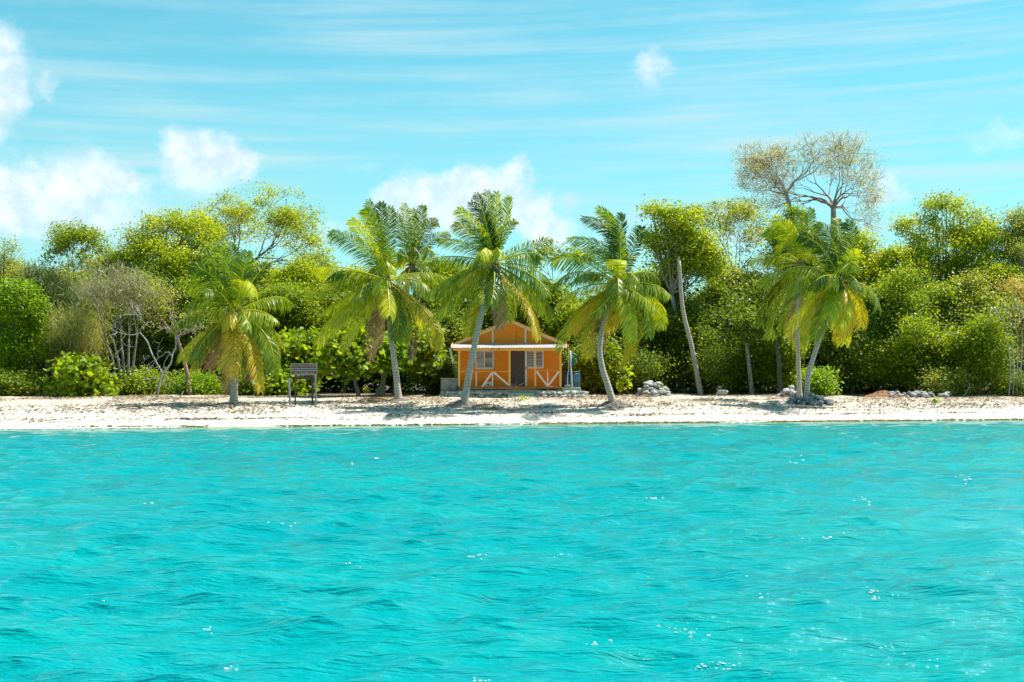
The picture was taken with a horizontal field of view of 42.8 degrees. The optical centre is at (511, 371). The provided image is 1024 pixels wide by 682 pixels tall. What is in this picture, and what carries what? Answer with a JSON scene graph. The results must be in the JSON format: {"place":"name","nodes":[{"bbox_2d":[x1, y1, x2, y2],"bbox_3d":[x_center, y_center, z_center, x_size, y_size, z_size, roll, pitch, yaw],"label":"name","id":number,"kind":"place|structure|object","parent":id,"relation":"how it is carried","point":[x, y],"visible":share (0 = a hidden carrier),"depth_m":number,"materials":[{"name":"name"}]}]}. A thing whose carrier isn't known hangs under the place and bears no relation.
{"place":"outdoors","nodes":[
{"label":"outdoors","id":0,"kind":"place"},
{"bbox_2d":[0,419,1023,681],"bbox_3d":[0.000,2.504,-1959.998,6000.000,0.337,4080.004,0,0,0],"label":"sea water","id":1,"kind":"structure","parent":0,"point":[576,537],"depth_m":18.00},
{"bbox_2d":[0,421,770,428],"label":"shore foam","id":2,"kind":"object","parent":1,"relation":"on","point":[175,427],"visible":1,"depth_m":58.19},
{"bbox_2d":[102,455,970,680],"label":"wave foam","id":3,"kind":"object","parent":1,"relation":"on","point":[657,625],"visible":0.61,"depth_m":12.73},
{"bbox_2d":[0,373,1023,427],"bbox_3d":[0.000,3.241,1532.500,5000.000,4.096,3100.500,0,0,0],"label":"beach ground","id":4,"kind":"structure","parent":0,"point":[351,417],"depth_m":66.17,"materials":[{"name":"sand"}]},
{"bbox_2d":[0,231,34,287],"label":"broadleaf tree","id":5,"kind":"object","parent":4,"relation":"on","point":[4,260],"visible":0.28,"depth_m":92.57,"materials":[{"name":"green plant"}]},
{"bbox_2d":[0,365,51,395],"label":"bush","id":6,"kind":"object","parent":4,"relation":"on","point":[15,383],"visible":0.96,"depth_m":76.65,"materials":[{"name":"green plant"}]},
{"bbox_2d":[2,257,51,370],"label":"broadleaf tree","id":7,"kind":"object","parent":4,"relation":"on","point":[15,276],"visible":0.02,"depth_m":88.66,"materials":[{"name":"green plant"}]},
{"bbox_2d":[0,275,61,374],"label":"round tree","id":8,"kind":"object","parent":4,"relation":"on","point":[20,340],"visible":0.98,"depth_m":78.76,"materials":[{"name":"green plant"}]},
{"bbox_2d":[10,260,98,385],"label":"casuarina tree","id":9,"kind":"object","parent":4,"relation":"on","point":[51,288],"visible":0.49,"depth_m":83.05,"materials":[{"name":"green plant"}]},
{"bbox_2d":[28,262,83,363],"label":"broadleaf tree","id":10,"kind":"object","parent":4,"relation":"on","point":[62,272],"visible":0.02,"depth_m":91.84,"materials":[{"name":"green plant"}]},
{"bbox_2d":[30,296,124,374],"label":"casuarina tree","id":11,"kind":"object","parent":4,"relation":"on","point":[71,334],"visible":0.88,"depth_m":80.26,"materials":[{"name":"green plant"}]},
{"bbox_2d":[36,351,121,397],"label":"sea grape bush","id":12,"kind":"object","parent":4,"relation":"on","point":[77,375],"visible":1,"depth_m":74.17,"materials":[{"name":"green plant"}]},
{"bbox_2d":[35,217,125,279],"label":"feathery tree","id":13,"kind":"object","parent":4,"relation":"on","point":[63,242],"visible":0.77,"depth_m":94.68,"materials":[{"name":"green plant"}]},
{"bbox_2d":[50,267,135,373],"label":"broadleaf tree","id":14,"kind":"object","parent":4,"relation":"on","point":[108,323],"visible":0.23,"depth_m":85.71,"materials":[{"name":"green plant"}]},
{"bbox_2d":[70,244,140,346],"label":"broadleaf tree","id":15,"kind":"object","parent":4,"relation":"on","point":[110,261],"visible":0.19,"depth_m":90.75,"materials":[{"name":"green plant"}]},
{"bbox_2d":[59,258,174,394],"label":"casuarina tree","id":16,"kind":"object","parent":4,"relation":"on","point":[95,292],"visible":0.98,"depth_m":79.02,"materials":[{"name":"plant"}]},
{"bbox_2d":[100,265,185,374],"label":"broadleaf tree","id":17,"kind":"object","parent":4,"relation":"on","point":[141,341],"visible":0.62,"depth_m":85.20,"materials":[{"name":"green plant"}]},
{"bbox_2d":[117,390,168,408],"bbox_3d":[-17.757,1.970,62.977,2.355,2.253,0.832,0,0,-33],"label":"dead branch","id":18,"kind":"object","parent":4,"relation":"on","point":[139,406],"visible":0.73,"depth_m":62.96,"materials":[{"name":"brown wood"}]},
{"bbox_2d":[110,364,176,394],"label":"bush","id":19,"kind":"object","parent":4,"relation":"on","point":[139,386],"visible":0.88,"depth_m":79.61,"materials":[{"name":"green plant"}]},
{"bbox_2d":[107,301,202,394],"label":"dead tree","id":20,"kind":"object","parent":4,"relation":"on","point":[163,371],"visible":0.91,"depth_m":77.48,"materials":[{"name":"wood"}]},
{"bbox_2d":[122,278,225,394],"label":"leaning tree","id":21,"kind":"object","parent":4,"relation":"on","point":[187,375],"visible":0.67,"depth_m":78.42,"materials":[{"name":"green plant"}]},
{"bbox_2d":[111,202,240,387],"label":"broadleaf tree","id":22,"kind":"object","parent":4,"relation":"on","point":[180,256],"visible":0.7,"depth_m":89.94,"materials":[{"name":"green plant"}]},
{"bbox_2d":[143,270,225,373],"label":"broadleaf tree","id":23,"kind":"object","parent":4,"relation":"on","point":[185,340],"visible":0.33,"depth_m":86.22,"materials":[{"name":"green plant"}]},
{"bbox_2d":[160,368,226,394],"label":"bush","id":24,"kind":"object","parent":4,"relation":"on","point":[203,384],"visible":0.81,"depth_m":79.59,"materials":[{"name":"green plant"}]},
{"bbox_2d":[168,243,293,403],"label":"coconut palm","id":25,"kind":"object","parent":4,"relation":"on","point":[230,321],"visible":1,"depth_m":65.77,"materials":[{"name":"green plant"}]},
{"bbox_2d":[190,293,282,377],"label":"broadleaf tree","id":26,"kind":"object","parent":4,"relation":"on","point":[244,304],"visible":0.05,"depth_m":85.16,"materials":[{"name":"green plant"}]},
{"bbox_2d":[223,364,266,394],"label":"bush","id":27,"kind":"object","parent":4,"relation":"on","point":[242,385],"visible":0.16,"depth_m":79.92,"materials":[{"name":"green plant"}]},
{"bbox_2d":[215,255,277,299],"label":"broadleaf tree","id":28,"kind":"object","parent":4,"relation":"on","point":[261,281],"visible":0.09,"depth_m":91.97,"materials":[{"name":"green plant"}]},
{"bbox_2d":[167,180,343,286],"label":"feathery tree","id":29,"kind":"object","parent":4,"relation":"on","point":[239,214],"visible":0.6,"depth_m":98.52,"materials":[{"name":"green plant"}]},
{"bbox_2d":[243,359,311,395],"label":"bush","id":30,"kind":"object","parent":4,"relation":"on","point":[276,386],"visible":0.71,"depth_m":77.51,"materials":[{"name":"green plant"}]},
{"bbox_2d":[245,275,329,360],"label":"broadleaf tree","id":31,"kind":"object","parent":4,"relation":"on","point":[298,313],"visible":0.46,"depth_m":85.97,"materials":[{"name":"green plant"}]},
{"bbox_2d":[288,364,316,404],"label":"chair","id":32,"kind":"object","parent":4,"relation":"on","point":[304,369],"visible":0.99,"depth_m":65.61,"materials":[{"name":"grey wood"}]},
{"bbox_2d":[260,323,345,393],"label":"sea grape tree","id":33,"kind":"object","parent":4,"relation":"on","point":[297,345],"visible":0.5,"depth_m":79.31,"materials":[{"name":"green plant"}]},
{"bbox_2d":[262,252,355,387],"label":"broadleaf tree","id":34,"kind":"object","parent":4,"relation":"on","point":[299,269],"visible":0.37,"depth_m":90.17,"materials":[{"name":"green plant"}]},
{"bbox_2d":[290,280,386,391],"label":"broadleaf tree","id":35,"kind":"object","parent":4,"relation":"on","point":[329,302],"visible":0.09,"depth_m":87.25,"materials":[{"name":"green plant"}]},
{"bbox_2d":[308,318,389,395],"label":"sea grape tree","id":36,"kind":"object","parent":4,"relation":"on","point":[353,363],"visible":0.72,"depth_m":75.18,"materials":[{"name":"green plant"}]},
{"bbox_2d":[325,262,377,391],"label":"broadleaf tree","id":37,"kind":"object","parent":4,"relation":"on","point":[361,269],"visible":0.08,"depth_m":91.04,"materials":[{"name":"green plant"}]},
{"bbox_2d":[358,397,388,401],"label":"fallen frond","id":38,"kind":"object","parent":4,"relation":"on","point":[375,399],"visible":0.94,"depth_m":68.15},
{"bbox_2d":[304,199,446,401],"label":"coconut palm","id":39,"kind":"object","parent":4,"relation":"on","point":[383,284],"visible":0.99,"depth_m":69.07,"materials":[{"name":"green plant"}]},
{"bbox_2d":[359,333,426,395],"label":"sea grape tree","id":40,"kind":"object","parent":4,"relation":"on","point":[402,357],"visible":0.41,"depth_m":76.13,"materials":[{"name":"green plant"}]},
{"bbox_2d":[357,297,431,391],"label":"broadleaf tree","id":41,"kind":"object","parent":4,"relation":"on","point":[404,377],"visible":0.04,"depth_m":87.40,"materials":[{"name":"green plant"}]},
{"bbox_2d":[379,203,450,394],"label":"coconut palm","id":42,"kind":"object","parent":4,"relation":"on","point":[414,253],"visible":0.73,"depth_m":78.98,"materials":[{"name":"green plant"}]},
{"bbox_2d":[382,320,449,393],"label":"sea grape tree","id":43,"kind":"object","parent":4,"relation":"on","point":[424,357],"visible":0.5,"depth_m":78.40,"materials":[{"name":"green plant"}]},
{"bbox_2d":[400,347,462,394],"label":"bush","id":44,"kind":"object","parent":4,"relation":"on","point":[431,381],"visible":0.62,"depth_m":81.00,"materials":[{"name":"green plant"}]},
{"bbox_2d":[409,250,483,314],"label":"broadleaf tree","id":45,"kind":"object","parent":4,"relation":"on","point":[446,273],"visible":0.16,"depth_m":91.00,"materials":[{"name":"green plant"}]},
{"bbox_2d":[407,303,486,388],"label":"broadleaf tree","id":46,"kind":"object","parent":4,"relation":"on","point":[452,324],"visible":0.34,"depth_m":84.84,"materials":[{"name":"green plant"}]},
{"bbox_2d":[440,378,458,391],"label":"concrete cistern","id":47,"kind":"object","parent":4,"relation":"on","point":[446,384],"visible":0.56,"depth_m":76.30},
{"bbox_2d":[415,189,557,408],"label":"coconut palm","id":48,"kind":"object","parent":4,"relation":"on","point":[485,274],"visible":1,"depth_m":66.79,"materials":[{"name":"green plant"}]},
{"bbox_2d":[472,404,501,409],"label":"fallen frond","id":49,"kind":"object","parent":4,"relation":"on","point":[479,405],"visible":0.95,"depth_m":65.95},
{"bbox_2d":[457,288,523,331],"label":"broadleaf tree","id":50,"kind":"object","parent":4,"relation":"on","point":[486,320],"visible":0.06,"depth_m":88.36,"materials":[{"name":"green plant"}]},
{"bbox_2d":[0,281,1023,393],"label":"forest undergrowth","id":51,"kind":"object","parent":4,"relation":"on","point":[330,383],"visible":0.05,"depth_m":89.22,"materials":[{"name":"green plant"}]},
{"bbox_2d":[0,392,1023,412],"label":"leaf litter","id":52,"kind":"object","parent":4,"relation":"on","point":[642,396],"visible":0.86,"depth_m":70.92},
{"bbox_2d":[0,400,1023,421],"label":"dried seaweed","id":53,"kind":"object","parent":4,"relation":"on","point":[506,411],"visible":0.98,"depth_m":65.50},
{"bbox_2d":[502,381,524,412],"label":"dead branch","id":54,"kind":"object","parent":4,"relation":"on","point":[514,393],"visible":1,"depth_m":65.47,"materials":[{"name":"grey wood"}]},
{"bbox_2d":[450,319,580,397],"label":"beach cabin","id":55,"kind":"object","parent":4,"relation":"on","point":[513,352],"visible":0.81,"depth_m":76.94,"materials":[{"name":"wood"}]},
{"bbox_2d":[475,351,493,368],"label":"window","id":56,"kind":"structure","parent":55,"relation":"in","point":[483,359],"depth_m":76.96,"materials":[{"name":"white paint"}]},
{"bbox_2d":[511,351,524,385],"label":"door","id":57,"kind":"structure","parent":55,"relation":"in","point":[517,357],"depth_m":76.94,"materials":[{"name":"wood"}]},
{"bbox_2d":[527,351,543,368],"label":"window","id":58,"kind":"structure","parent":55,"relation":"in","point":[530,354],"depth_m":76.96,"materials":[{"name":"white paint"}]},
{"bbox_2d":[42,418,1023,427],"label":"seaweed line","id":59,"kind":"object","parent":4,"relation":"on","point":[562,423],"visible":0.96,"depth_m":63.22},
{"bbox_2d":[509,277,575,388],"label":"broadleaf tree","id":60,"kind":"object","parent":4,"relation":"on","point":[560,294],"visible":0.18,"depth_m":86.17,"materials":[{"name":"green plant"}]},
{"bbox_2d":[526,241,595,388],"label":"feathery tree","id":61,"kind":"object","parent":4,"relation":"on","point":[547,252],"visible":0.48,"depth_m":90.21,"materials":[{"name":"green plant"}]},
{"bbox_2d":[537,296,624,391],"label":"broadleaf tree","id":62,"kind":"object","parent":4,"relation":"on","point":[554,327],"visible":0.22,"depth_m":84.60,"materials":[{"name":"green plant"}]},
{"bbox_2d":[561,329,633,393],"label":"bush","id":63,"kind":"object","parent":4,"relation":"on","point":[591,371],"visible":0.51,"depth_m":81.20,"materials":[{"name":"green plant"}]},
{"bbox_2d":[546,205,671,408],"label":"coconut palm","id":64,"kind":"object","parent":4,"relation":"on","point":[607,297],"visible":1,"depth_m":67.86,"materials":[{"name":"green plant"}]},
{"bbox_2d":[616,365,635,391],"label":"sea grape sapling","id":65,"kind":"object","parent":4,"relation":"on","point":[620,386],"visible":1,"depth_m":79.43,"materials":[{"name":"green plant"}]},
{"bbox_2d":[585,292,671,392],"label":"broadleaf tree","id":66,"kind":"object","parent":4,"relation":"on","point":[619,336],"visible":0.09,"depth_m":85.74,"materials":[{"name":"green plant"}]},
{"bbox_2d":[609,265,661,384],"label":"broadleaf tree","id":67,"kind":"object","parent":4,"relation":"on","point":[639,269],"visible":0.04,"depth_m":89.16,"materials":[{"name":"green plant"}]},
{"bbox_2d":[593,335,678,393],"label":"bush","id":68,"kind":"object","parent":4,"relation":"on","point":[639,362],"visible":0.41,"depth_m":82.28,"materials":[{"name":"green plant"}]},
{"bbox_2d":[631,271,719,392],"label":"broadleaf tree","id":69,"kind":"object","parent":4,"relation":"on","point":[668,303],"visible":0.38,"depth_m":86.32,"materials":[{"name":"green plant"}]},
{"bbox_2d":[628,193,740,392],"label":"almond tree","id":70,"kind":"object","parent":4,"relation":"on","point":[674,242],"visible":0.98,"depth_m":85.60,"materials":[{"name":"green plant"}]},
{"bbox_2d":[650,302,724,393],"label":"bush","id":71,"kind":"object","parent":4,"relation":"on","point":[681,336],"visible":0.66,"depth_m":85.18,"materials":[{"name":"green plant"}]},
{"bbox_2d":[677,256,702,394],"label":"dead palm","id":72,"kind":"object","parent":4,"relation":"on","point":[693,353],"visible":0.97,"depth_m":82.19,"materials":[{"name":"wood"}]},
{"bbox_2d":[669,275,752,391],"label":"broadleaf tree","id":73,"kind":"object","parent":4,"relation":"on","point":[713,291],"visible":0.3,"depth_m":87.50,"materials":[{"name":"green plant"}]},
{"bbox_2d":[673,338,764,393],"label":"bush","id":74,"kind":"object","parent":4,"relation":"on","point":[722,368],"visible":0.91,"depth_m":82.97,"materials":[{"name":"green plant"}]},
{"bbox_2d":[688,260,771,391],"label":"broadleaf tree","id":75,"kind":"object","parent":4,"relation":"on","point":[735,277],"visible":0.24,"depth_m":90.49,"materials":[{"name":"green plant"}]},
{"bbox_2d":[691,194,775,389],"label":"feathery tree","id":76,"kind":"object","parent":4,"relation":"on","point":[741,208],"visible":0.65,"depth_m":94.28,"materials":[{"name":"green plant"}]},
{"bbox_2d":[707,297,777,393],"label":"slender tree","id":77,"kind":"object","parent":4,"relation":"on","point":[744,337],"visible":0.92,"depth_m":81.92,"materials":[{"name":"green plant"}]},
{"bbox_2d":[708,271,805,392],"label":"broadleaf tree","id":78,"kind":"object","parent":4,"relation":"on","point":[760,294],"visible":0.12,"depth_m":86.53,"materials":[{"name":"green plant"}]},
{"bbox_2d":[725,323,822,393],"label":"bush","id":79,"kind":"object","parent":4,"relation":"on","point":[766,356],"visible":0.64,"depth_m":83.18,"materials":[{"name":"green plant"}]},
{"bbox_2d":[740,297,812,393],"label":"slender tree","id":80,"kind":"object","parent":4,"relation":"on","point":[779,372],"visible":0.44,"depth_m":82.05,"materials":[{"name":"green plant"}]},
{"bbox_2d":[746,207,827,395],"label":"coconut palm","id":81,"kind":"object","parent":4,"relation":"on","point":[804,255],"visible":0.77,"depth_m":75.01,"materials":[{"name":"green plant"}]},
{"bbox_2d":[757,201,832,383],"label":"broadleaf tree","id":82,"kind":"object","parent":4,"relation":"on","point":[774,242],"visible":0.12,"depth_m":91.67,"materials":[{"name":"green plant"}]},
{"bbox_2d":[727,134,881,228],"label":"bare tree","id":83,"kind":"object","parent":4,"relation":"on","point":[758,161],"visible":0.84,"depth_m":103.33,"materials":[{"name":"grey plant"}]},
{"bbox_2d":[776,284,848,389],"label":"broadleaf tree","id":84,"kind":"object","parent":4,"relation":"on","point":[806,360],"visible":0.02,"depth_m":88.23,"materials":[{"name":"green plant"}]},
{"bbox_2d":[738,126,890,249],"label":"bare tree","id":85,"kind":"object","parent":4,"relation":"on","point":[832,205],"visible":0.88,"depth_m":102.07,"materials":[{"name":"grey plant"}]},
{"bbox_2d":[789,364,848,395],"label":"bush","id":86,"kind":"object","parent":4,"relation":"on","point":[821,384],"visible":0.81,"depth_m":78.32,"materials":[{"name":"green plant"}]},
{"bbox_2d":[777,217,881,404],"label":"coconut palm","id":87,"kind":"object","parent":4,"relation":"on","point":[838,303],"visible":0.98,"depth_m":71.32,"materials":[{"name":"green plant"}]},
{"bbox_2d":[808,309,896,393],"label":"bush","id":88,"kind":"object","parent":4,"relation":"on","point":[830,350],"visible":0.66,"depth_m":82.36,"materials":[{"name":"green plant"}]},
{"bbox_2d":[812,284,899,393],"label":"broadleaf tree","id":89,"kind":"object","parent":4,"relation":"on","point":[871,309],"visible":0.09,"depth_m":85.62,"materials":[{"name":"green plant"}]},
{"bbox_2d":[807,226,918,391],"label":"broadleaf tree","id":90,"kind":"object","parent":4,"relation":"on","point":[863,264],"visible":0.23,"depth_m":90.17,"materials":[{"name":"green plant"}]},
{"bbox_2d":[842,337,916,394],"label":"bush","id":91,"kind":"object","parent":4,"relation":"on","point":[882,371],"visible":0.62,"depth_m":81.95,"materials":[{"name":"green plant"}]},
{"bbox_2d":[864,390,903,397],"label":"litter heap","id":92,"kind":"object","parent":4,"relation":"on","point":[883,393],"visible":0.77,"depth_m":78.09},
{"bbox_2d":[851,260,945,391],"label":"broadleaf tree","id":93,"kind":"object","parent":4,"relation":"on","point":[892,289],"visible":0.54,"depth_m":83.74,"materials":[{"name":"green plant"}]},
{"bbox_2d":[869,237,945,391],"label":"broadleaf tree","id":94,"kind":"object","parent":4,"relation":"on","point":[894,256],"visible":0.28,"depth_m":89.24,"materials":[{"name":"green plant"}]},
{"bbox_2d":[865,308,963,393],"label":"bush","id":95,"kind":"object","parent":4,"relation":"on","point":[925,342],"visible":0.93,"depth_m":81.36,"materials":[{"name":"green plant"}]},
{"bbox_2d":[883,277,974,392],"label":"broadleaf tree","id":96,"kind":"object","parent":4,"relation":"on","point":[942,295],"visible":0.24,"depth_m":84.95,"materials":[{"name":"green plant"}]},
{"bbox_2d":[886,188,1017,293],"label":"broadleaf tree","id":97,"kind":"object","parent":4,"relation":"on","point":[980,236],"visible":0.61,"depth_m":91.13,"materials":[{"name":"green plant"}]},
{"bbox_2d":[907,361,1002,395],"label":"bush","id":98,"kind":"object","parent":4,"relation":"on","point":[949,383],"visible":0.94,"depth_m":80.32,"materials":[{"name":"green plant"}]},
{"bbox_2d":[930,266,1023,393],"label":"broadleaf tree","id":99,"kind":"object","parent":4,"relation":"on","point":[977,302],"visible":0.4,"depth_m":84.42,"materials":[{"name":"green plant"}]},
{"bbox_2d":[939,306,1023,395],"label":"bush","id":100,"kind":"object","parent":4,"relation":"on","point":[980,346],"visible":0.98,"depth_m":80.64,"materials":[{"name":"green plant"}]},
{"bbox_2d":[961,250,1023,390],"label":"broadleaf tree","id":101,"kind":"object","parent":4,"relation":"on","point":[998,268],"visible":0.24,"depth_m":87.93,"materials":[{"name":"green plant"}]},
{"bbox_2d":[982,287,1023,395],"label":"leaning tree","id":102,"kind":"object","parent":4,"relation":"on","point":[1004,306],"visible":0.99,"depth_m":79.97,"materials":[{"name":"green plant"}]},
{"bbox_2d":[982,366,1023,396],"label":"bush","id":103,"kind":"object","parent":4,"relation":"on","point":[1002,391],"visible":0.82,"depth_m":80.92,"materials":[{"name":"green plant"}]},
{"bbox_2d":[987,201,1023,370],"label":"broadleaf tree","id":104,"kind":"object","parent":4,"relation":"on","point":[1017,246],"visible":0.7,"depth_m":89.79,"materials":[{"name":"green plant"}]},
{"bbox_2d":[991,272,1023,376],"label":"broadleaf tree","id":105,"kind":"object","parent":4,"relation":"on","point":[1019,291],"visible":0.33,"depth_m":85.05,"materials":[{"name":"green plant"}]},
{"bbox_2d":[0,0,1023,301],"label":"sky","id":106,"kind":"structure","parent":0,"point":[111,111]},
{"bbox_2d":[562,371,579,386],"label":"water tank","id":107,"kind":"object","parent":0,"point":[576,378],"visible":0.91,"depth_m":76.39,"materials":[{"name":"teal plastic"}]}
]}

